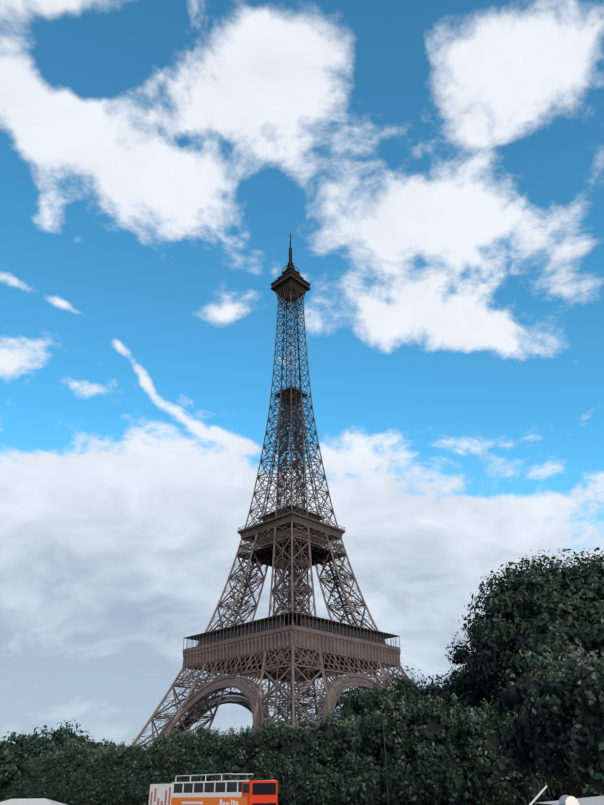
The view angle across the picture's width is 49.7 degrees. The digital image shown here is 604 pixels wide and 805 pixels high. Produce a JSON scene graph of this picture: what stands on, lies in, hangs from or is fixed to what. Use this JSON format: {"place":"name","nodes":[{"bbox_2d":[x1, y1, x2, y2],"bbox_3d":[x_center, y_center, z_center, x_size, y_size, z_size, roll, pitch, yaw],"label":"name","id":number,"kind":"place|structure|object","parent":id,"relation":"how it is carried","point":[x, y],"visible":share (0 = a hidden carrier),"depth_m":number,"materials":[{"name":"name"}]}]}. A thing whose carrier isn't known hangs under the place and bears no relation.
{"place":"outdoors","nodes":[
{"label":"outdoors","id":0,"kind":"place"},
{"bbox_2d":[0,547,603,804],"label":"trees","id":1,"kind":"object","parent":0,"point":[476,709],"depth_m":79.90,"materials":[{"name":"green plant"}]},
{"bbox_2d":[0,0,603,749],"label":"sky","id":2,"kind":"structure","parent":0,"point":[433,169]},
{"bbox_2d":[529,786,578,804],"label":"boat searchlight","id":3,"kind":"object","parent":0,"point":[566,800],"visible":1,"depth_m":13.28,"materials":[{"name":"white metal"}]},
{"label":"ground","id":4,"kind":"structure","parent":0,"visible":0},
{"bbox_2d":[0,798,66,804],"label":"event tent","id":5,"kind":"object","parent":4,"relation":"on","point":[39,801],"visible":1,"depth_m":39.00,"materials":[{"name":"white fabric"}]},
{"bbox_2d":[148,773,277,804],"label":"bus","id":6,"kind":"object","parent":4,"relation":"on","point":[242,792],"visible":1,"depth_m":47.02,"materials":[{"name":"painted metal"},{"name":"glass"},{"name":"rubber"}]},
{"bbox_2d":[130,232,407,748],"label":"tower","id":7,"kind":"structure","parent":4,"relation":"on","point":[293,644],"depth_m":300.97,"materials":[{"name":"metal"}]},
{"bbox_2d":[369,716,389,804],"bbox_3d":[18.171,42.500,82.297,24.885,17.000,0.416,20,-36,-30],"label":"street lamp","id":8,"kind":"object","parent":4,"relation":"on","point":[385,757],"visible":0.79,"depth_m":75.95,"materials":[{"name":"grey metal"}]},
{"bbox_2d":[538,796,603,804],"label":"boat canopy","id":9,"kind":"object","parent":4,"relation":"on","point":[597,800],"visible":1,"depth_m":15.14,"materials":[{"name":"white fabric"}]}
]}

